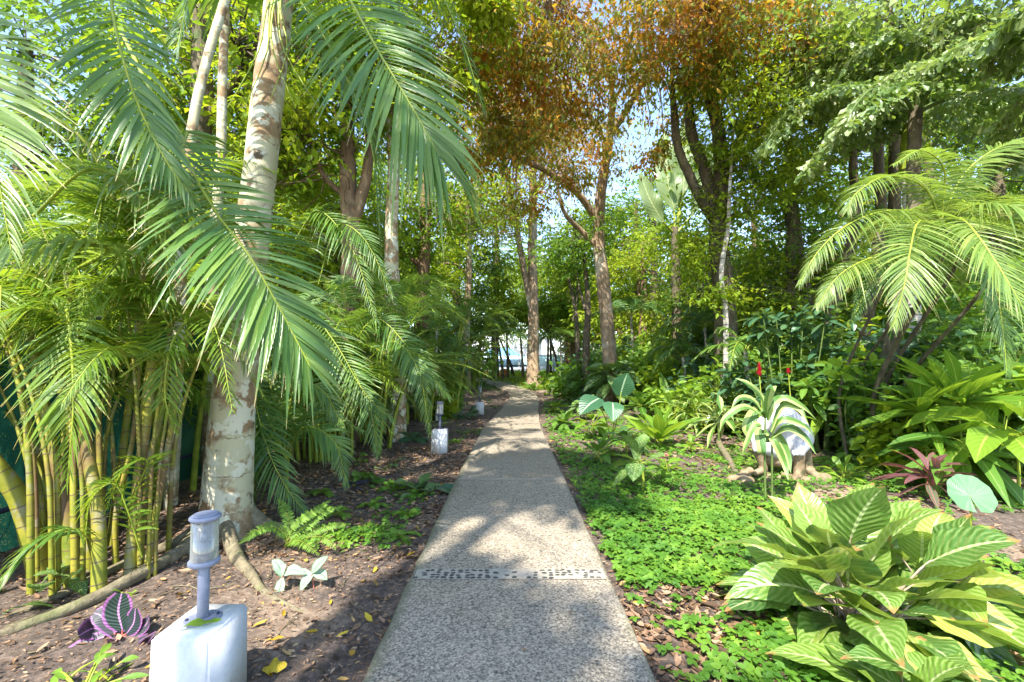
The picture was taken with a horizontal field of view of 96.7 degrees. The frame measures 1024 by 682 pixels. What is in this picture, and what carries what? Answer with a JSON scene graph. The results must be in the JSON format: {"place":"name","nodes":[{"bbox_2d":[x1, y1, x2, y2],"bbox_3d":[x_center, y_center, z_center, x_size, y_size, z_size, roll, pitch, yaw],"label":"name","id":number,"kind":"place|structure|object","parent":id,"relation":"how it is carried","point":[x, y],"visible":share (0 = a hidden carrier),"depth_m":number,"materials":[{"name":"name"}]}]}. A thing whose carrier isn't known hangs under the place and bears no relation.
{"place":"outdoors","nodes":[
{"label":"outdoors","id":0,"kind":"place"},
{"bbox_2d":[363,378,655,681],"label":"path","id":1,"kind":"structure","parent":0,"point":[445,630],"depth_m":2.88,"materials":[{"name":"concrete"}]},
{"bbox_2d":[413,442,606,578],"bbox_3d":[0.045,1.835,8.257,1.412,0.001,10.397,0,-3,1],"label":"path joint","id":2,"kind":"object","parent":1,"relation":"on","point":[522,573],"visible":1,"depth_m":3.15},
{"bbox_2d":[413,569,600,578],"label":"path pebbles","id":3,"kind":"object","parent":2,"relation":"on","point":[445,574],"visible":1,"depth_m":3.13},
{"bbox_2d":[0,371,1023,681],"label":"ground","id":4,"kind":"structure","parent":0,"point":[342,621],"depth_m":3.15,"materials":[{"name":"soil"}]},
{"bbox_2d":[2,564,87,614],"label":"pothos","id":5,"kind":"object","parent":4,"relation":"on","point":[76,585],"visible":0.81,"depth_m":2.92,"materials":[{"name":"green plant"}]},
{"bbox_2d":[50,643,149,681],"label":"seedling","id":6,"kind":"object","parent":4,"relation":"on","point":[97,660],"visible":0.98,"depth_m":2.10,"materials":[{"name":"green plant"}]},
{"bbox_2d":[1,300,205,489],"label":"areca palm","id":7,"kind":"object","parent":4,"relation":"on","point":[118,374],"visible":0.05,"depth_m":4.49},
{"bbox_2d":[69,593,155,647],"bbox_3d":[-2.099,1.547,2.444,0.466,0.354,0.174,0,-3,0],"label":"calathea","id":8,"kind":"object","parent":4,"relation":"on","point":[118,613],"visible":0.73,"depth_m":2.47,"materials":[{"name":"purple plant"}]},
{"bbox_2d":[0,0,230,305],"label":"tree","id":9,"kind":"object","parent":4,"relation":"on","point":[31,54],"visible":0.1,"depth_m":9.16,"materials":[{"name":"green plant"}]},
{"bbox_2d":[0,252,309,500],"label":"areca palm","id":10,"kind":"object","parent":4,"relation":"on","point":[200,399],"visible":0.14,"depth_m":4.84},
{"bbox_2d":[0,0,348,595],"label":"areca palm","id":11,"kind":"object","parent":4,"relation":"on","point":[170,191],"visible":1,"depth_m":2.88,"materials":[{"name":"green plant"}]},
{"bbox_2d":[0,0,358,281],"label":"tree","id":12,"kind":"object","parent":4,"relation":"on","point":[77,85],"visible":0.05,"depth_m":9.44,"materials":[{"name":"green plant"}]},
{"bbox_2d":[163,0,230,509],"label":"palm tree","id":13,"kind":"object","parent":4,"relation":"on","point":[204,67],"visible":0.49,"depth_m":4.70,"materials":[{"name":"grey plant"}]},
{"bbox_2d":[149,510,246,681],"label":"bollard light","id":14,"kind":"object","parent":4,"relation":"on","point":[213,652],"visible":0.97,"depth_m":1.94,"materials":[{"name":"white paint"}]},
{"bbox_2d":[0,306,411,553],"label":"net fence","id":15,"kind":"object","parent":4,"relation":"on","point":[187,435],"visible":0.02,"depth_m":4.17,"materials":[{"name":"metal"}]},
{"bbox_2d":[0,0,487,636],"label":"palm tree","id":16,"kind":"object","parent":4,"relation":"on","point":[228,464],"visible":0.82,"depth_m":3.45,"materials":[{"name":"green plant"}]},
{"bbox_2d":[0,0,487,451],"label":"tree","id":17,"kind":"object","parent":4,"relation":"on","point":[198,32],"visible":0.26,"depth_m":7.46,"materials":[{"name":"green plant"}]},
{"bbox_2d":[200,0,317,479],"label":"palm tree","id":18,"kind":"object","parent":4,"relation":"on","point":[221,127],"visible":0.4,"depth_m":5.59,"materials":[{"name":"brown plant"}]},
{"bbox_2d":[112,52,423,313],"bbox_3d":[-6.969,-2.784,13.185,7.978,9.816,8.094,2,-3,-40],"label":"tree","id":19,"kind":"object","parent":4,"relation":"on","point":[308,209],"visible":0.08,"depth_m":12.20,"materials":[{"name":"green plant"}]},
{"bbox_2d":[240,498,350,554],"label":"fern","id":20,"kind":"object","parent":4,"relation":"on","point":[296,538],"visible":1,"depth_m":3.76,"materials":[{"name":"green plant"}]},
{"bbox_2d":[63,0,541,442],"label":"tree","id":21,"kind":"object","parent":4,"relation":"on","point":[353,198],"visible":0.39,"depth_m":8.18,"materials":[{"name":"green plant"}]},
{"bbox_2d":[253,351,367,518],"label":"areca palm","id":22,"kind":"object","parent":4,"relation":"on","point":[266,410],"visible":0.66,"depth_m":4.75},
{"bbox_2d":[255,317,411,463],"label":"areca palm","id":23,"kind":"object","parent":4,"relation":"on","point":[315,457],"visible":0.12,"depth_m":6.82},
{"bbox_2d":[197,202,494,461],"bbox_3d":[-2.715,-0.015,7.347,4.906,3.829,4.721,0,-3,0],"label":"areca palm","id":24,"kind":"object","parent":4,"relation":"on","point":[404,356],"visible":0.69,"depth_m":6.40,"materials":[{"name":"plant"}]},
{"bbox_2d":[271,167,445,324],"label":"tree","id":25,"kind":"object","parent":4,"relation":"on","point":[332,266],"visible":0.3,"depth_m":10.20,"materials":[{"name":"green plant"}]},
{"bbox_2d":[331,333,431,442],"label":"areca palm","id":26,"kind":"object","parent":4,"relation":"on","point":[361,436],"visible":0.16,"depth_m":8.45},
{"bbox_2d":[362,1,423,441],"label":"palm tree","id":27,"kind":"object","parent":4,"relation":"on","point":[391,256],"visible":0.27,"depth_m":8.63,"materials":[{"name":"grey plant"}]},
{"bbox_2d":[302,387,503,552],"bbox_3d":[-1.521,1.999,13.238,2.301,0.262,19.476,0,-3,0],"label":"ground cover","id":28,"kind":"object","parent":4,"relation":"on","point":[347,533],"visible":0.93,"depth_m":4.02,"materials":[{"name":"green plant"}]},
{"bbox_2d":[315,55,522,409],"bbox_3d":[-3.090,-3.141,14.025,6.774,10.603,6.189,-1,-3,25],"label":"tree","id":29,"kind":"object","parent":4,"relation":"on","point":[423,248],"visible":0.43,"depth_m":14.01,"materials":[{"name":"green plant"}]},
{"bbox_2d":[410,374,461,420],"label":"shrub","id":30,"kind":"object","parent":4,"relation":"on","point":[445,408],"visible":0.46,"depth_m":11.58,"materials":[{"name":"green plant"}]},
{"bbox_2d":[372,325,504,424],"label":"areca palm","id":31,"kind":"object","parent":4,"relation":"on","point":[447,385],"visible":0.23,"depth_m":11.15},
{"bbox_2d":[431,401,447,453],"bbox_3d":[-1.196,1.437,7.552,0.250,0.868,0.250,0,-3,0],"label":"bollard light","id":32,"kind":"object","parent":4,"relation":"on","point":[439,440],"visible":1,"depth_m":7.42,"materials":[{"name":"white paint"}]},
{"bbox_2d":[369,297,514,413],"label":"areca palm","id":33,"kind":"object","parent":4,"relation":"on","point":[447,344],"visible":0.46,"depth_m":12.12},
{"bbox_2d":[373,220,524,371],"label":"tree","id":34,"kind":"object","parent":4,"relation":"on","point":[493,272],"visible":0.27,"depth_m":22.88,"materials":[{"name":"green plant"}]},
{"bbox_2d":[371,153,554,394],"bbox_3d":[-2.035,-3.109,20.275,8.096,11.085,7.592,0,-3,0],"label":"tree","id":35,"kind":"object","parent":4,"relation":"on","point":[467,271],"visible":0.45,"depth_m":19.95,"materials":[{"name":"green plant"}]},
{"bbox_2d":[428,322,505,386],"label":"shrub","id":36,"kind":"object","parent":4,"relation":"on","point":[491,363],"visible":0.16,"depth_m":22.38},
{"bbox_2d":[433,298,524,388],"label":"areca palm","id":37,"kind":"object","parent":4,"relation":"on","point":[483,328],"visible":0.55,"depth_m":21.96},
{"bbox_2d":[447,179,556,377],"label":"tree","id":38,"kind":"object","parent":4,"relation":"on","point":[512,294],"visible":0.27,"depth_m":27.86,"materials":[{"name":"green plant"}]},
{"bbox_2d":[0,389,1023,681],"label":"fallen leaves","id":39,"kind":"object","parent":4,"relation":"on","point":[684,643],"depth_m":3.03,"materials":[{"name":"plant"}]},
{"bbox_2d":[384,4,644,385],"bbox_3d":[0.304,-6.716,22.372,12.923,18.538,11.106,1,-3,-19],"label":"tree","id":40,"kind":"object","parent":4,"relation":"on","point":[530,279],"visible":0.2,"depth_m":23.59,"materials":[{"name":"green plant"}]},
{"bbox_2d":[516,287,582,375],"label":"sapling","id":41,"kind":"object","parent":4,"relation":"on","point":[549,302],"visible":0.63,"depth_m":26.54,"materials":[{"name":"green plant"}]},
{"bbox_2d":[517,293,594,378],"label":"sapling","id":42,"kind":"object","parent":4,"relation":"on","point":[556,316],"visible":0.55,"depth_m":26.41,"materials":[{"name":"green plant"}]},
{"bbox_2d":[519,226,593,395],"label":"tree","id":43,"kind":"object","parent":4,"relation":"on","point":[575,319],"visible":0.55,"depth_m":16.99,"materials":[{"name":"green plant"}]},
{"bbox_2d":[533,357,596,398],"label":"shrub","id":44,"kind":"object","parent":4,"relation":"on","point":[557,386],"visible":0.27,"depth_m":18.56,"materials":[{"name":"green plant"}]},
{"bbox_2d":[513,195,629,369],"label":"tree","id":45,"kind":"object","parent":4,"relation":"on","point":[563,285],"visible":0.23,"depth_m":26.85,"materials":[{"name":"green plant"}]},
{"bbox_2d":[525,204,634,394],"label":"tree","id":46,"kind":"object","parent":4,"relation":"on","point":[586,303],"visible":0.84,"depth_m":15.96,"materials":[{"name":"green plant"}]},
{"bbox_2d":[550,346,628,404],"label":"shrub","id":47,"kind":"object","parent":4,"relation":"on","point":[575,382],"visible":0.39,"depth_m":16.30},
{"bbox_2d":[579,373,634,437],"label":"taro plant","id":48,"kind":"object","parent":4,"relation":"on","point":[623,385],"visible":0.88,"depth_m":8.44,"materials":[{"name":"green plant"}]},
{"bbox_2d":[583,359,642,411],"bbox_3d":[3.189,1.380,14.121,2.018,1.624,2.178,0,-3,0],"label":"dumb cane","id":49,"kind":"object","parent":4,"relation":"on","point":[596,378],"visible":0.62,"depth_m":13.97,"materials":[{"name":"green plant"}]},
{"bbox_2d":[537,192,699,359],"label":"tree","id":50,"kind":"object","parent":4,"relation":"on","point":[596,338],"visible":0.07,"depth_m":30.05,"materials":[{"name":"green plant"}]},
{"bbox_2d":[570,296,671,352],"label":"palm","id":51,"kind":"object","parent":4,"relation":"on","point":[620,305],"visible":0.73,"depth_m":17.86,"materials":[{"name":"green plant"}]},
{"bbox_2d":[568,161,698,344],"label":"tree","id":52,"kind":"object","parent":4,"relation":"on","point":[631,214],"visible":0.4,"depth_m":25.99,"materials":[{"name":"green plant"}]},
{"bbox_2d":[557,203,710,361],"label":"tree","id":53,"kind":"object","parent":4,"relation":"on","point":[620,263],"visible":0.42,"depth_m":21.21,"materials":[{"name":"green plant"}]},
{"bbox_2d":[600,345,689,406],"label":"shrub","id":54,"kind":"object","parent":4,"relation":"on","point":[642,364],"visible":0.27,"depth_m":14.52,"materials":[{"name":"green plant"}]},
{"bbox_2d":[613,434,682,491],"bbox_3d":[1.569,1.421,5.271,0.822,0.729,0.877,0,-3,0],"label":"dumb cane","id":55,"kind":"object","parent":4,"relation":"on","point":[633,471],"visible":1,"depth_m":5.25,"materials":[{"name":"green plant"}]},
{"bbox_2d":[423,0,880,406],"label":"tree","id":56,"kind":"object","parent":4,"relation":"on","point":[512,136],"visible":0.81,"depth_m":9.68,"materials":[{"name":"orange plant"}]},
{"bbox_2d":[617,403,701,448],"bbox_3d":[2.555,1.462,7.791,1.293,0.812,1.273,-1,-3,25],"label":"cordyline","id":57,"kind":"object","parent":4,"relation":"on","point":[660,428],"visible":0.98,"depth_m":7.69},
{"bbox_2d":[634,356,711,414],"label":"shrub","id":58,"kind":"object","parent":4,"relation":"on","point":[653,376],"visible":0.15,"depth_m":13.03,"materials":[{"name":"green plant"}]},
{"bbox_2d":[638,127,712,367],"bbox_3d":[6.249,-3.085,16.623,3.218,10.618,1.455,0,-3,0],"label":"banana plant","id":59,"kind":"object","parent":4,"relation":"on","point":[652,201],"visible":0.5,"depth_m":17.11,"materials":[{"name":"green plant"}]},
{"bbox_2d":[639,369,719,421],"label":"shrub","id":60,"kind":"object","parent":4,"relation":"on","point":[668,397],"visible":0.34,"depth_m":10.92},
{"bbox_2d":[645,337,714,380],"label":"palm","id":61,"kind":"object","parent":4,"relation":"on","point":[673,345],"visible":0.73,"depth_m":12.38,"materials":[{"name":"green plant"}]},
{"bbox_2d":[616,205,748,340],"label":"tree","id":62,"kind":"object","parent":4,"relation":"on","point":[667,235],"visible":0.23,"depth_m":19.39,"materials":[{"name":"green plant"}]},
{"bbox_2d":[651,304,745,358],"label":"palm","id":63,"kind":"object","parent":4,"relation":"on","point":[696,317],"visible":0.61,"depth_m":14.98,"materials":[{"name":"green plant"}]},
{"bbox_2d":[650,381,747,435],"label":"shrub","id":64,"kind":"object","parent":4,"relation":"on","point":[710,403],"visible":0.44,"depth_m":9.18,"materials":[{"name":"green plant"}]},
{"bbox_2d":[666,370,744,435],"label":"shrub","id":65,"kind":"object","parent":4,"relation":"on","point":[701,399],"visible":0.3,"depth_m":9.40,"materials":[{"name":"green plant"}]},
{"bbox_2d":[684,395,747,448],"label":"variegated plant","id":66,"kind":"object","parent":4,"relation":"on","point":[721,409],"visible":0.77,"depth_m":8.00,"materials":[{"name":"green plant"}]},
{"bbox_2d":[707,106,771,405],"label":"tree","id":67,"kind":"object","parent":4,"relation":"on","point":[721,272],"visible":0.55,"depth_m":10.29,"materials":[{"name":"grey plant"}]},
{"bbox_2d":[694,333,795,422],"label":"shrub","id":68,"kind":"object","parent":4,"relation":"on","point":[712,367],"visible":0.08,"depth_m":10.57,"materials":[{"name":"green plant"}]},
{"bbox_2d":[692,327,813,437],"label":"palm","id":69,"kind":"object","parent":4,"relation":"on","point":[740,341],"visible":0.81,"depth_m":8.81,"materials":[{"name":"green plant"}]},
{"bbox_2d":[720,378,815,500],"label":"variegated plant","id":70,"kind":"object","parent":4,"relation":"on","point":[751,425],"visible":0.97,"depth_m":4.80,"materials":[{"name":"green plant"}]},
{"bbox_2d":[649,0,909,422],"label":"tree","id":71,"kind":"object","parent":4,"relation":"on","point":[711,201],"visible":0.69,"depth_m":10.36,"materials":[{"name":"green plant"}]},
{"bbox_2d":[726,404,832,484],"bbox_3d":[3.381,1.367,5.861,1.384,1.104,0.665,0,-3,0],"label":"statue","id":72,"kind":"object","parent":4,"relation":"on","point":[802,458],"visible":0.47,"depth_m":5.70,"materials":[{"name":"stone"}]},
{"bbox_2d":[542,399,1023,681],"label":"ground cover","id":73,"kind":"object","parent":4,"relation":"on","point":[687,566],"visible":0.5,"depth_m":3.81,"materials":[{"name":"green plant"}]},
{"bbox_2d":[717,312,856,393],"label":"shrub","id":74,"kind":"object","parent":4,"relation":"on","point":[755,351],"visible":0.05,"depth_m":9.95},
{"bbox_2d":[714,298,861,440],"bbox_3d":[5.054,0.571,8.311,2.137,2.612,2.088,1,-3,-23],"label":"rubber plant","id":75,"kind":"object","parent":4,"relation":"on","point":[800,322],"visible":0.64,"depth_m":8.17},
{"bbox_2d":[652,122,930,330],"bbox_3d":[7.568,-2.118,13.367,6.622,8.502,6.349,0,-3,0],"label":"tree","id":76,"kind":"object","parent":4,"relation":"on","point":[800,240],"visible":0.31,"depth_m":12.81,"materials":[{"name":"green plant"}]},
{"bbox_2d":[634,0,975,370],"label":"tree","id":77,"kind":"object","parent":4,"relation":"on","point":[809,136],"visible":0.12,"depth_m":11.90,"materials":[{"name":"green plant"}]},
{"bbox_2d":[777,359,852,451],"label":"rubber plant","id":78,"kind":"object","parent":4,"relation":"on","point":[812,393],"visible":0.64,"depth_m":7.32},
{"bbox_2d":[680,0,1023,313],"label":"tree","id":79,"kind":"object","parent":4,"relation":"on","point":[845,15],"visible":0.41,"depth_m":8.07,"materials":[{"name":"green plant"}]},
{"bbox_2d":[788,22,921,330],"bbox_3d":[7.914,-2.618,10.865,2.863,9.255,3.615,0,-3,0],"label":"fishtail palm","id":80,"kind":"object","parent":4,"relation":"on","point":[852,163],"visible":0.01,"depth_m":10.56,"materials":[{"name":"brown plant"}]},
{"bbox_2d":[814,361,906,468],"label":"shrub","id":81,"kind":"object","parent":4,"relation":"on","point":[857,408],"visible":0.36,"depth_m":6.71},
{"bbox_2d":[712,482,1023,681],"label":"calathea","id":82,"kind":"object","parent":4,"relation":"on","point":[810,557],"visible":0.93,"depth_m":2.41,"materials":[{"name":"green plant"}]},
{"bbox_2d":[752,7,1003,357],"bbox_3d":[7.146,-2.139,8.985,5.103,8.105,3.933,0,-3,0],"label":"fishtail palm","id":83,"kind":"object","parent":4,"relation":"on","point":[772,136],"visible":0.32,"depth_m":8.55,"materials":[{"name":"green plant"}]},
{"bbox_2d":[807,341,951,471],"bbox_3d":[5.300,0.961,6.490,1.720,1.932,1.799,0,-3,0],"label":"shrub","id":84,"kind":"object","parent":4,"relation":"on","point":[829,370],"visible":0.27,"depth_m":6.55,"materials":[{"name":"green plant"}]},
{"bbox_2d":[815,307,943,437],"bbox_3d":[6.074,0.713,7.723,2.339,2.437,2.192,0,-3,0],"label":"shrub","id":85,"kind":"object","parent":4,"relation":"on","point":[874,338],"visible":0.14,"depth_m":7.38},
{"bbox_2d":[765,631,1003,681],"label":"calathea","id":86,"kind":"object","parent":4,"relation":"on","point":[843,662],"visible":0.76,"depth_m":2.01,"materials":[{"name":"green plant"}]},
{"bbox_2d":[746,80,1023,330],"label":"tree","id":87,"kind":"object","parent":4,"relation":"on","point":[872,205],"visible":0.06,"depth_m":14.55,"materials":[{"name":"green plant"}]},
{"bbox_2d":[808,0,1005,354],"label":"palm tree","id":88,"kind":"object","parent":4,"relation":"on","point":[902,166],"visible":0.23,"depth_m":8.12,"materials":[{"name":"plant"}]},
{"bbox_2d":[794,30,1023,385],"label":"fishtail palm","id":89,"kind":"object","parent":4,"relation":"on","point":[853,125],"visible":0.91,"depth_m":7.20,"materials":[{"name":"green plant"}]},
{"bbox_2d":[796,137,1023,462],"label":"areca palm","id":90,"kind":"object","parent":4,"relation":"on","point":[940,231],"visible":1,"depth_m":4.89,"materials":[{"name":"green plant"}]},
{"bbox_2d":[849,385,973,480],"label":"shrub","id":91,"kind":"object","parent":4,"relation":"on","point":[873,445],"visible":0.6,"depth_m":6.03,"materials":[{"name":"green plant"}]},
{"bbox_2d":[834,372,990,476],"bbox_3d":[5.196,1.038,5.718,1.706,1.460,1.676,0,-3,0],"label":"cordyline","id":92,"kind":"object","parent":4,"relation":"on","point":[927,395],"visible":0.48,"depth_m":5.72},
{"bbox_2d":[819,486,1023,674],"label":"calathea","id":93,"kind":"object","parent":4,"relation":"on","point":[985,582],"visible":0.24,"depth_m":2.49,"materials":[{"name":"green plant"}]},
{"bbox_2d":[843,306,1019,444],"bbox_3d":[7.114,0.709,7.459,3.166,2.593,2.733,-2,-3,32],"label":"shrub","id":94,"kind":"object","parent":4,"relation":"on","point":[946,338],"visible":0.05,"depth_m":7.30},
{"bbox_2d":[854,325,1013,453],"bbox_3d":[5.978,0.793,6.506,1.899,2.041,1.571,0,-3,0],"label":"shrub","id":95,"kind":"object","parent":4,"relation":"on","point":[925,364],"visible":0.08,"depth_m":6.38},
{"bbox_2d":[846,71,1023,345],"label":"tree","id":96,"kind":"object","parent":4,"relation":"on","point":[1001,179],"visible":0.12,"depth_m":11.09,"materials":[{"name":"green plant"}]},
{"bbox_2d":[868,447,1005,513],"bbox_3d":[4.485,1.506,4.795,0.970,0.677,1.159,2,-3,-44],"label":"cordyline","id":97,"kind":"object","parent":4,"relation":"on","point":[930,489],"visible":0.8,"depth_m":4.80,"materials":[{"name":"red plant"}]},
{"bbox_2d":[855,432,1023,508],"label":"cordyline","id":98,"kind":"object","parent":4,"relation":"on","point":[991,475],"visible":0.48,"depth_m":4.96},
{"bbox_2d":[876,348,1023,438],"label":"cordyline","id":99,"kind":"object","parent":4,"relation":"on","point":[951,371],"visible":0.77,"depth_m":5.54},
{"bbox_2d":[878,261,1023,371],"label":"shrub","id":100,"kind":"object","parent":4,"relation":"on","point":[953,302],"visible":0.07,"depth_m":9.09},
{"bbox_2d":[887,325,1023,475],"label":"shrub","id":101,"kind":"object","parent":4,"relation":"on","point":[968,349],"visible":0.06,"depth_m":6.07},
{"bbox_2d":[900,310,1023,475],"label":"shrub","id":102,"kind":"object","parent":4,"relation":"on","point":[983,345],"visible":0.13,"depth_m":5.87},
{"bbox_2d":[901,389,1023,486],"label":"heliconia","id":103,"kind":"object","parent":4,"relation":"on","point":[981,439],"visible":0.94,"depth_m":4.97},
{"bbox_2d":[910,318,1023,365],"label":"palm","id":104,"kind":"object","parent":4,"relation":"on","point":[978,329],"visible":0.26,"depth_m":6.75,"materials":[{"name":"green plant"}]},
{"bbox_2d":[947,474,997,525],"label":"taro plant","id":105,"kind":"object","parent":4,"relation":"on","point":[962,490],"visible":0.87,"depth_m":3.67,"materials":[{"name":"green plant"}]},
{"bbox_2d":[922,252,1023,353],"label":"shrub","id":106,"kind":"object","parent":4,"relation":"on","point":[969,295],"visible":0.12,"depth_m":8.53,"materials":[{"name":"green plant"}]},
{"bbox_2d":[963,0,1023,181],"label":"fishtail palm","id":107,"kind":"object","parent":4,"relation":"on","point":[1003,50],"visible":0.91,"depth_m":6.22,"materials":[{"name":"green plant"}]},
{"bbox_2d":[0,0,1023,333],"label":"sky","id":108,"kind":"structure","parent":0,"point":[648,143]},
{"bbox_2d":[628,214,864,356],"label":"tree","id":109,"kind":"object","parent":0,"point":[673,300],"visible":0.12,"depth_m":17.17,"materials":[{"name":"green plant"}]},
{"bbox_2d":[714,230,889,368],"bbox_3d":[7.394,-0.413,11.582,4.526,4.939,4.805,-2,-3,36],"label":"shrub","id":110,"kind":"object","parent":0,"point":[809,292],"visible":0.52,"depth_m":11.62,"materials":[{"name":"green plant"}]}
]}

